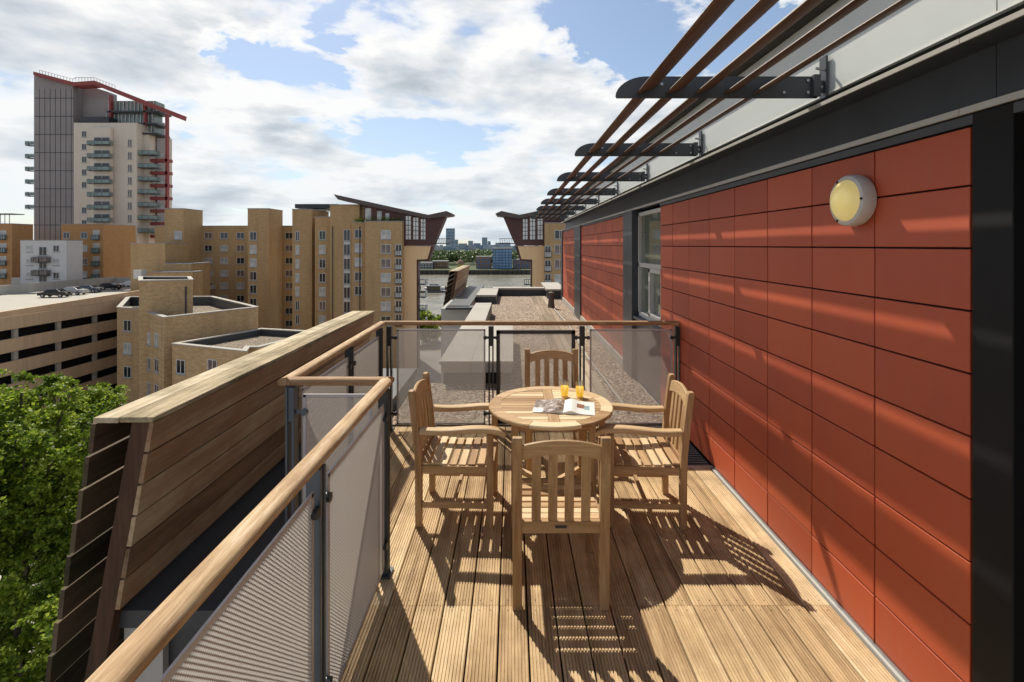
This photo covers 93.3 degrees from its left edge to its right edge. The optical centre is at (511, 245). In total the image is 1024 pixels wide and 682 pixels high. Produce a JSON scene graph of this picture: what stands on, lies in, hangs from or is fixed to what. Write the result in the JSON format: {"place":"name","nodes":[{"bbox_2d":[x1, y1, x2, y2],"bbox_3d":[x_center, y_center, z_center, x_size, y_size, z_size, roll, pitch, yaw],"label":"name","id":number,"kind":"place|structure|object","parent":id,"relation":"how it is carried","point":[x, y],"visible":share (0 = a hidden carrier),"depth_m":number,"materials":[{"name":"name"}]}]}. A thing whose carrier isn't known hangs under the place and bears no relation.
{"place":"outdoors","nodes":[
{"label":"outdoors","id":0,"kind":"place"},
{"bbox_2d":[43,326,440,422],"bbox_3d":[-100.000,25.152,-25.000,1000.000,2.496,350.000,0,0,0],"label":"ground","id":1,"kind":"structure","parent":0,"point":[433,365],"depth_m":98.40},
{"bbox_2d":[0,213,33,284],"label":"orange brick block","id":2,"kind":"structure","parent":1,"relation":"on","point":[12,235],"depth_m":116.00,"materials":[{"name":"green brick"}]},
{"bbox_2d":[0,559,65,681],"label":"broadleaf tree","id":3,"kind":"object","parent":1,"relation":"on","point":[11,636],"visible":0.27,"depth_m":16.72,"materials":[{"name":"green plant"}]},
{"bbox_2d":[0,553,70,681],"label":"broadleaf tree","id":4,"kind":"object","parent":1,"relation":"on","point":[43,615],"visible":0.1,"depth_m":15.38,"materials":[{"name":"green plant"}]},
{"bbox_2d":[20,240,82,283],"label":"white block","id":5,"kind":"structure","parent":1,"relation":"on","point":[49,260],"depth_m":102.00,"materials":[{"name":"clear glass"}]},
{"bbox_2d":[39,247,46,255],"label":"window","id":6,"kind":"structure","parent":5,"relation":"in","point":[42,250],"depth_m":101.97,"materials":[{"name":"grey glass"}]},
{"bbox_2d":[38,263,47,269],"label":"window","id":7,"kind":"structure","parent":5,"relation":"in","point":[42,266],"depth_m":101.97,"materials":[{"name":"grey glass"}]},
{"bbox_2d":[0,369,121,671],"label":"broadleaf tree","id":8,"kind":"object","parent":1,"relation":"on","point":[36,511],"visible":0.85,"depth_m":18.32,"materials":[{"name":"green plant"}]},
{"bbox_2d":[0,371,129,585],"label":"broadleaf tree","id":9,"kind":"object","parent":1,"relation":"on","point":[60,383],"visible":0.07,"depth_m":22.97,"materials":[{"name":"green plant"}]},
{"bbox_2d":[61,224,135,278],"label":"orange brick block","id":10,"kind":"structure","parent":1,"relation":"on","point":[106,250],"depth_m":112.29,"materials":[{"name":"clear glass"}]},
{"bbox_2d":[25,70,186,242],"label":"tall tower","id":11,"kind":"structure","parent":1,"relation":"on","point":[100,156],"depth_m":130.00,"materials":[{"name":"grey concrete"}]},
{"bbox_2d":[93,214,109,221],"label":"window","id":12,"kind":"structure","parent":11,"relation":"in","point":[95,215],"depth_m":127.47,"materials":[{"name":"grey glass"}]},
{"bbox_2d":[94,163,109,166],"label":"window","id":13,"kind":"structure","parent":11,"relation":"in","point":[95,164],"depth_m":127.47,"materials":[{"name":"grey glass"}]},
{"bbox_2d":[94,176,109,179],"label":"window","id":14,"kind":"structure","parent":11,"relation":"in","point":[95,177],"depth_m":127.47,"materials":[{"name":"grey glass"}]},
{"bbox_2d":[94,188,109,191],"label":"window","id":15,"kind":"structure","parent":11,"relation":"in","point":[95,189],"depth_m":127.47,"materials":[{"name":"grey glass"}]},
{"bbox_2d":[94,201,109,204],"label":"window","id":16,"kind":"structure","parent":11,"relation":"in","point":[95,202],"depth_m":127.47,"materials":[{"name":"grey glass"}]},
{"bbox_2d":[0,277,215,407],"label":"car park","id":17,"kind":"structure","parent":1,"relation":"on","point":[74,335],"depth_m":73.98,"materials":[{"name":"concrete"}]},
{"bbox_2d":[37,289,72,297],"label":"parked car","id":18,"kind":"object","parent":17,"relation":"on","point":[53,292],"visible":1,"depth_m":82.78,"materials":[{"name":"black paint"}]},
{"bbox_2d":[63,287,88,294],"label":"parked car","id":19,"kind":"object","parent":17,"relation":"on","point":[77,290],"visible":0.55,"depth_m":86.86,"materials":[{"name":"silver paint"}]},
{"bbox_2d":[80,285,103,292],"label":"parked car","id":20,"kind":"object","parent":17,"relation":"on","point":[92,288],"visible":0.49,"depth_m":90.87,"materials":[{"name":"grey paint"}]},
{"bbox_2d":[99,283,123,289],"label":"parked car","id":21,"kind":"object","parent":17,"relation":"on","point":[113,286],"visible":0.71,"depth_m":96.32,"materials":[{"name":"black paint"}]},
{"bbox_2d":[130,243,210,295],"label":"stepped brick block","id":22,"kind":"structure","parent":1,"relation":"on","point":[159,259],"depth_m":95.00,"materials":[{"name":"beige brick"}]},
{"bbox_2d":[116,276,304,407],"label":"brick block","id":23,"kind":"structure","parent":1,"relation":"on","point":[172,330],"depth_m":64.69,"materials":[{"name":"beige brick"}]},
{"bbox_2d":[122,320,131,332],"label":"window","id":24,"kind":"structure","parent":23,"relation":"in","point":[126,323],"depth_m":69.03,"materials":[{"name":"black glass"}]},
{"bbox_2d":[122,343,131,355],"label":"window","id":25,"kind":"structure","parent":23,"relation":"in","point":[126,346],"depth_m":69.03,"materials":[{"name":"grey glass"}]},
{"bbox_2d":[122,366,131,378],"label":"window","id":26,"kind":"structure","parent":23,"relation":"in","point":[126,369],"depth_m":69.03,"materials":[{"name":"black glass"}]},
{"bbox_2d":[153,332,158,347],"bbox_3d":[-45.565,12.165,61.878,1.800,1.840,0.120,0,0,40],"label":"window","id":27,"kind":"structure","parent":23,"relation":"in","point":[156,336],"depth_m":61.87,"materials":[{"name":"grey glass"}]},
{"bbox_2d":[153,358,158,373],"bbox_3d":[-45.565,15.455,61.878,1.800,1.840,0.120,0,0,40],"label":"window","id":28,"kind":"structure","parent":23,"relation":"in","point":[156,361],"depth_m":61.87,"materials":[{"name":"grey glass"}]},
{"bbox_2d":[175,359,185,375],"bbox_3d":[-39.743,14.654,57.916,1.700,1.840,0.120,0,0,20],"label":"window","id":29,"kind":"structure","parent":23,"relation":"in","point":[180,364],"depth_m":57.92,"materials":[{"name":"black glass"}]},
{"bbox_2d":[208,359,216,369],"bbox_3d":[-34.796,14.190,56.072,1.700,1.840,0.120,0,0,20],"label":"window","id":30,"kind":"structure","parent":23,"relation":"in","point":[212,363],"depth_m":56.12,"materials":[{"name":"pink glass"}]},
{"bbox_2d":[118,368,415,681],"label":"parapet","id":31,"kind":"structure","parent":1,"relation":"on","point":[148,599],"depth_m":2.66,"materials":[{"name":"concrete"}]},
{"bbox_2d":[45,311,374,681],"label":"timber screen","id":32,"kind":"object","parent":31,"relation":"attached to","point":[172,473],"visible":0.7,"depth_m":2.51,"materials":[{"name":"brown wood"}]},
{"bbox_2d":[155,204,403,367],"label":"apartment block","id":33,"kind":"structure","parent":1,"relation":"on","point":[313,265],"depth_m":98.00,"materials":[{"name":"yellow brick"}]},
{"bbox_2d":[174,231,181,239],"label":"window","id":34,"kind":"structure","parent":33,"relation":"in","point":[177,234],"depth_m":102.97,"materials":[{"name":"grey glass"}]},
{"bbox_2d":[249,232,256,240],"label":"window","id":35,"kind":"structure","parent":33,"relation":"in","point":[253,235],"depth_m":102.97,"materials":[{"name":"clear glass"}]},
{"bbox_2d":[249,258,256,267],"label":"window","id":36,"kind":"structure","parent":33,"relation":"in","point":[253,261],"depth_m":102.97,"materials":[{"name":"grey glass"}]},
{"bbox_2d":[249,272,256,280],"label":"window","id":37,"kind":"structure","parent":33,"relation":"in","point":[253,275],"depth_m":102.97,"materials":[{"name":"black glass"}]},
{"bbox_2d":[249,285,256,293],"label":"window","id":38,"kind":"structure","parent":33,"relation":"in","point":[253,288],"depth_m":102.97,"materials":[{"name":"black glass"}]},
{"bbox_2d":[250,245,256,253],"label":"window","id":39,"kind":"structure","parent":33,"relation":"in","point":[253,248],"depth_m":102.97,"materials":[{"name":"grey glass"}]},
{"bbox_2d":[318,231,325,240],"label":"window","id":40,"kind":"structure","parent":33,"relation":"in","point":[322,234],"depth_m":95.96,"materials":[{"name":"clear glass"}]},
{"bbox_2d":[318,245,325,254],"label":"window","id":41,"kind":"structure","parent":33,"relation":"in","point":[322,248],"depth_m":95.96,"materials":[{"name":"grey glass"}]},
{"bbox_2d":[318,259,325,268],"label":"window","id":42,"kind":"structure","parent":33,"relation":"in","point":[322,262],"depth_m":95.98,"materials":[{"name":"black glass"}]},
{"bbox_2d":[318,273,325,282],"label":"window","id":43,"kind":"structure","parent":33,"relation":"in","point":[322,276],"depth_m":95.96,"materials":[{"name":"black glass"}]},
{"bbox_2d":[318,287,325,296],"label":"window","id":44,"kind":"structure","parent":33,"relation":"in","point":[322,290],"depth_m":95.96,"materials":[{"name":"grey glass"}]},
{"bbox_2d":[319,301,325,310],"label":"window","id":45,"kind":"structure","parent":33,"relation":"in","point":[322,304],"depth_m":95.96,"materials":[{"name":"glass"}]},
{"bbox_2d":[319,315,325,324],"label":"window","id":46,"kind":"structure","parent":33,"relation":"in","point":[322,318],"depth_m":95.98,"materials":[{"name":"grey glass"}]},
{"bbox_2d":[343,230,350,241],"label":"window","id":47,"kind":"structure","parent":33,"relation":"in","point":[346,232],"depth_m":93.99,"materials":[{"name":"grey glass"}]},
{"bbox_2d":[343,244,350,255],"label":"window","id":48,"kind":"structure","parent":33,"relation":"in","point":[346,246],"depth_m":93.99,"materials":[{"name":"grey glass"}]},
{"bbox_2d":[344,258,349,269],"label":"window","id":49,"kind":"structure","parent":33,"relation":"in","point":[346,260],"depth_m":93.99,"materials":[{"name":"grey glass"}]},
{"bbox_2d":[343,273,350,284],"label":"window","id":50,"kind":"structure","parent":33,"relation":"in","point":[346,275],"depth_m":93.99,"materials":[{"name":"grey glass"}]},
{"bbox_2d":[343,287,350,298],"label":"window","id":51,"kind":"structure","parent":33,"relation":"in","point":[346,289],"depth_m":93.99,"materials":[{"name":"black glass"}]},
{"bbox_2d":[344,301,349,312],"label":"window","id":52,"kind":"structure","parent":33,"relation":"in","point":[346,303],"depth_m":93.99,"materials":[{"name":"black glass"}]},
{"bbox_2d":[354,229,361,238],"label":"window","id":53,"kind":"structure","parent":33,"relation":"in","point":[356,230],"depth_m":92.98,"materials":[{"name":"grey glass"}]},
{"bbox_2d":[354,272,361,281],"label":"window","id":54,"kind":"structure","parent":33,"relation":"in","point":[356,273],"depth_m":92.98,"materials":[{"name":"grey glass"}]},
{"bbox_2d":[354,286,361,295],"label":"window","id":55,"kind":"structure","parent":33,"relation":"in","point":[356,287],"depth_m":92.98,"materials":[{"name":"grey glass"}]},
{"bbox_2d":[354,216,403,221],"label":"roof shrubs","id":56,"kind":"object","parent":33,"relation":"on","point":[363,220],"visible":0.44,"depth_m":93.07,"materials":[{"name":"green plant"}]},
{"bbox_2d":[380,230,390,239],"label":"window","id":57,"kind":"structure","parent":33,"relation":"in","point":[385,234],"depth_m":91.48,"materials":[{"name":"grey glass"}]},
{"bbox_2d":[380,244,390,253],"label":"window","id":58,"kind":"structure","parent":33,"relation":"in","point":[385,248],"depth_m":91.48,"materials":[{"name":"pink glass"}]},
{"bbox_2d":[380,273,390,282],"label":"window","id":59,"kind":"structure","parent":33,"relation":"in","point":[385,277],"depth_m":91.48,"materials":[{"name":"grey glass"}]},
{"bbox_2d":[380,287,390,296],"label":"window","id":60,"kind":"structure","parent":33,"relation":"in","point":[385,291],"depth_m":91.48,"materials":[{"name":"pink glass"}]},
{"bbox_2d":[380,302,390,311],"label":"window","id":61,"kind":"structure","parent":33,"relation":"in","point":[385,306],"depth_m":91.48,"materials":[{"name":"grey glass"}]},
{"bbox_2d":[381,259,390,267],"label":"window","id":62,"kind":"structure","parent":33,"relation":"in","point":[385,263],"depth_m":91.48,"materials":[{"name":"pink glass"}]},
{"bbox_2d":[334,194,454,352],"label":"winged tower","id":63,"kind":"structure","parent":1,"relation":"on","point":[422,232],"depth_m":93.60,"materials":[{"name":"beige paint"}]},
{"bbox_2d":[365,208,370,220],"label":"window","id":64,"kind":"structure","parent":63,"relation":"in","point":[367,210],"depth_m":93.23,"materials":[{"name":"grey glass"}]},
{"bbox_2d":[406,215,410,239],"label":"window","id":65,"kind":"structure","parent":63,"relation":"in","point":[408,217],"depth_m":93.23,"materials":[{"name":"white glass"}]},
{"bbox_2d":[413,217,417,239],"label":"window","id":66,"kind":"structure","parent":63,"relation":"in","point":[415,219],"depth_m":93.23,"materials":[{"name":"white glass"}]},
{"bbox_2d":[421,218,424,239],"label":"window","id":67,"kind":"structure","parent":63,"relation":"in","point":[422,219],"depth_m":93.23,"materials":[{"name":"white glass"}]},
{"bbox_2d":[420,307,440,343],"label":"broadleaf tree","id":68,"kind":"object","parent":1,"relation":"on","point":[423,334],"visible":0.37,"depth_m":115.70,"materials":[{"name":"green plant"}]},
{"bbox_2d":[495,211,564,286],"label":"winged tower","id":69,"kind":"structure","parent":1,"relation":"on","point":[526,231],"depth_m":93.30,"materials":[{"name":"beige brick"}]},
{"bbox_2d":[523,218,527,239],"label":"window","id":70,"kind":"structure","parent":69,"relation":"in","point":[525,220],"depth_m":93.23,"materials":[{"name":"white glass"}]},
{"bbox_2d":[530,217,534,239],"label":"window","id":71,"kind":"structure","parent":69,"relation":"in","point":[532,221],"depth_m":93.23,"materials":[{"name":"white glass"}]},
{"bbox_2d":[538,219,542,239],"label":"window","id":72,"kind":"structure","parent":69,"relation":"in","point":[540,221],"depth_m":93.23,"materials":[{"name":"white glass"}]},
{"bbox_2d":[544,222,564,283],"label":"apartment block","id":73,"kind":"structure","parent":1,"relation":"on","point":[552,251],"depth_m":91.50,"materials":[{"name":"yellow brick"}]},
{"bbox_2d":[554,230,560,239],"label":"window","id":74,"kind":"structure","parent":73,"relation":"in","point":[557,232],"depth_m":91.48,"materials":[{"name":"grey glass"}]},
{"bbox_2d":[561,0,1023,681],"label":"apartment building","id":75,"kind":"structure","parent":1,"relation":"on","point":[857,432],"depth_m":2.36,"materials":[{"name":"metal"}]},
{"bbox_2d":[439,282,560,383],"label":"roof parapet","id":76,"kind":"structure","parent":75,"relation":"on","point":[472,303],"depth_m":11.38,"materials":[{"name":"concrete"}]},
{"bbox_2d":[439,265,469,325],"bbox_3d":[-2.006,1.733,17.500,0.612,1.834,4.224,0,0,0],"label":"timber screen","id":77,"kind":"object","parent":76,"relation":"attached to","point":[457,281],"visible":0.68,"depth_m":16.18,"materials":[{"name":"brown wood"}]},
{"bbox_2d":[393,296,661,431],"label":"gravel roof","id":78,"kind":"structure","parent":75,"relation":"on","point":[513,308],"depth_m":7.67,"materials":[{"name":"gravel"}]},
{"bbox_2d":[548,291,554,308],"bbox_3d":[1.170,1.630,14.400,0.220,0.500,0.220,0,0,0],"label":"vent pipe","id":79,"kind":"object","parent":78,"relation":"on","point":[551,304],"visible":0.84,"depth_m":14.33,"materials":[{"name":"metal"}]},
{"bbox_2d":[532,296,610,400],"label":"walkway","id":80,"kind":"structure","parent":78,"relation":"on","point":[545,312],"depth_m":9.50,"materials":[{"name":"beige wood"}]},
{"bbox_2d":[554,308,628,411],"bbox_3d":[1.274,1.845,9.700,0.093,0.034,8.601,0,0,0],"label":"roof cable","id":81,"kind":"object","parent":78,"relation":"on","point":[611,388],"visible":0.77,"depth_m":7.34,"materials":[{"name":"rubber"}]},
{"bbox_2d":[364,432,711,681],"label":"terrace slab","id":82,"kind":"structure","parent":75,"relation":"on","point":[525,587],"depth_m":2.65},
{"bbox_2d":[340,427,896,681],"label":"deck","id":83,"kind":"structure","parent":82,"relation":"on","point":[721,588],"depth_m":2.58,"materials":[{"name":"brown wood"}]},
{"bbox_2d":[85,321,680,681],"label":"terrace railing","id":84,"kind":"object","parent":83,"relation":"on","point":[294,606],"visible":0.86,"depth_m":2.06,"materials":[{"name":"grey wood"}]},
{"bbox_2d":[408,372,505,528],"bbox_3d":[-0.364,1.442,3.494,0.662,0.915,0.538,0,0,2],"label":"garden armchair","id":85,"kind":"object","parent":83,"relation":"on","point":[427,434],"visible":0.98,"depth_m":3.28,"materials":[{"name":"brown wood"}]},
{"bbox_2d":[489,386,612,527],"bbox_3d":[0.280,1.530,3.530,0.900,0.740,0.900,0,0,0],"label":"garden table","id":86,"kind":"object","parent":83,"relation":"on","point":[513,408],"visible":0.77,"depth_m":3.35,"materials":[{"name":"brown wood"}]},
{"bbox_2d":[532,398,594,415],"bbox_3d":[0.373,1.148,3.455,0.430,0.023,0.270,0,0,9],"label":"magazine","id":87,"kind":"object","parent":86,"relation":"on","point":[567,406],"visible":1,"depth_m":3.43,"materials":[{"name":"white paper"}]},
{"bbox_2d":[561,385,568,395],"bbox_3d":[0.403,1.097,3.705,0.069,0.125,0.069,0,0,0],"label":"juice glass","id":88,"kind":"object","parent":86,"relation":"on","point":[564,390],"visible":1,"depth_m":3.68,"materials":[{"name":"yellow"}]},
{"bbox_2d":[576,386,583,396],"bbox_3d":[0.518,1.097,3.690,0.069,0.125,0.069,0,0,0],"label":"juice glass","id":89,"kind":"object","parent":86,"relation":"on","point":[579,391],"visible":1,"depth_m":3.67,"materials":[{"name":"yellow"}]},
{"bbox_2d":[525,349,586,471],"bbox_3d":[0.372,1.442,4.316,0.505,0.915,0.581,0,0,0],"label":"garden chair","id":90,"kind":"object","parent":83,"relation":"on","point":[547,355],"visible":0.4,"depth_m":4.55,"materials":[{"name":"brown wood"}]},
{"bbox_2d":[512,436,611,610],"bbox_3d":[0.255,1.442,2.749,0.505,0.915,0.581,0,0,0],"label":"garden chair","id":91,"kind":"object","parent":83,"relation":"on","point":[554,503],"visible":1,"depth_m":2.51,"materials":[{"name":"brown wood"}]},
{"bbox_2d":[595,373,694,529],"bbox_3d":[0.901,1.442,3.486,0.662,0.915,0.538,0,0,3],"label":"garden armchair","id":92,"kind":"object","parent":83,"relation":"on","point":[666,445],"visible":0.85,"depth_m":3.27,"materials":[{"name":"brown wood"}]},
{"bbox_2d":[678,440,712,469],"bbox_3d":[1.590,1.904,4.513,0.250,0.032,0.775,0,0,0],"label":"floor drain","id":93,"kind":"object","parent":82,"relation":"on","point":[696,459],"visible":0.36,"depth_m":4.25,"materials":[{"name":"grey metal"}]},
{"bbox_2d":[711,467,909,681],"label":"edge strip","id":94,"kind":"object","parent":82,"relation":"on","point":[890,666],"visible":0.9,"depth_m":2.64,"materials":[{"name":"metal"}]},
{"bbox_2d":[633,207,661,332],"bbox_3d":[1.770,0.285,6.205,0.140,1.470,1.170,0,0,0],"label":"window","id":95,"kind":"structure","parent":75,"relation":"in","point":[649,222],"depth_m":6.27,"materials":[{"name":"glass"}]},
{"bbox_2d":[531,0,913,218],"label":"sun shade","id":96,"kind":"object","parent":75,"relation":"attached to","point":[690,86],"visible":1,"depth_m":2.82,"materials":[{"name":"brown wood"}]},
{"bbox_2d":[830,175,876,225],"bbox_3d":[1.665,-0.220,2.392,0.105,0.254,0.254,0,0,0],"label":"wall lamp","id":97,"kind":"object","parent":75,"relation":"attached to","point":[853,200],"visible":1,"depth_m":2.33,"materials":[{"name":"yellow"}]},
{"bbox_2d":[0,0,803,245],"label":"sky","id":98,"kind":"structure","parent":0,"point":[473,111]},
{"bbox_2d":[420,262,432,268],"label":"riverside house","id":99,"kind":"structure","parent":0,"point":[426,265],"depth_m":429.88,"materials":[{"name":"grey glass"}]},
{"bbox_2d":[431,260,448,268],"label":"riverside house","id":100,"kind":"structure","parent":0,"point":[440,264],"depth_m":435.94,"materials":[{"name":"grey glass"}]},
{"bbox_2d":[446,228,454,245],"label":"skyline tower","id":101,"kind":"structure","parent":0,"point":[450,233],"depth_m":2600.00,"materials":[{"name":"blue glass"}]},
{"bbox_2d":[420,275,529,316],"bbox_3d":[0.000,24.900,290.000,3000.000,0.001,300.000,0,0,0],"label":"river","id":102,"kind":"structure","parent":0,"point":[434,301],"depth_m":321.73,"materials":[{"name":"liquid"}]},
{"bbox_2d":[420,285,445,292],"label":"pier","id":103,"kind":"structure","parent":102,"relation":"on","point":[433,288],"depth_m":254.00,"materials":[{"name":"grey concrete"}]},
{"bbox_2d":[420,270,529,274],"bbox_3d":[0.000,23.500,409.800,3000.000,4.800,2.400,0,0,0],"label":"river wall","id":104,"kind":"structure","parent":0,"point":[479,272],"depth_m":409.00,"materials":[{"name":"grey concrete"}]},
{"bbox_2d":[420,246,529,269],"bbox_3d":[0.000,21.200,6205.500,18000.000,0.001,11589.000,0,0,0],"label":"bank","id":105,"kind":"structure","parent":0,"point":[452,265],"depth_m":457.31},
{"bbox_2d":[420,249,518,261],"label":"woodland","id":106,"kind":"object","parent":105,"relation":"on","point":[458,255],"visible":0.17,"depth_m":526.47,"materials":[{"name":"green plant"}]},
{"bbox_2d":[434,244,515,250],"bbox_3d":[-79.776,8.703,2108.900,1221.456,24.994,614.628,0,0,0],"label":"distant town","id":107,"kind":"object","parent":105,"relation":"on","point":[465,247],"visible":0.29,"depth_m":1983.92},
{"bbox_2d":[476,256,491,268],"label":"riverside house","id":108,"kind":"structure","parent":0,"point":[483,262],"depth_m":432.00,"materials":[{"name":"grey glass"}]},
{"bbox_2d":[492,248,511,268],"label":"office building","id":109,"kind":"structure","parent":0,"point":[501,258],"depth_m":430.00,"materials":[{"name":"blue glass"}]},
{"bbox_2d":[512,259,529,268],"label":"riverside house","id":110,"kind":"structure","parent":0,"point":[518,264],"depth_m":434.00,"materials":[{"name":"grey glass"}]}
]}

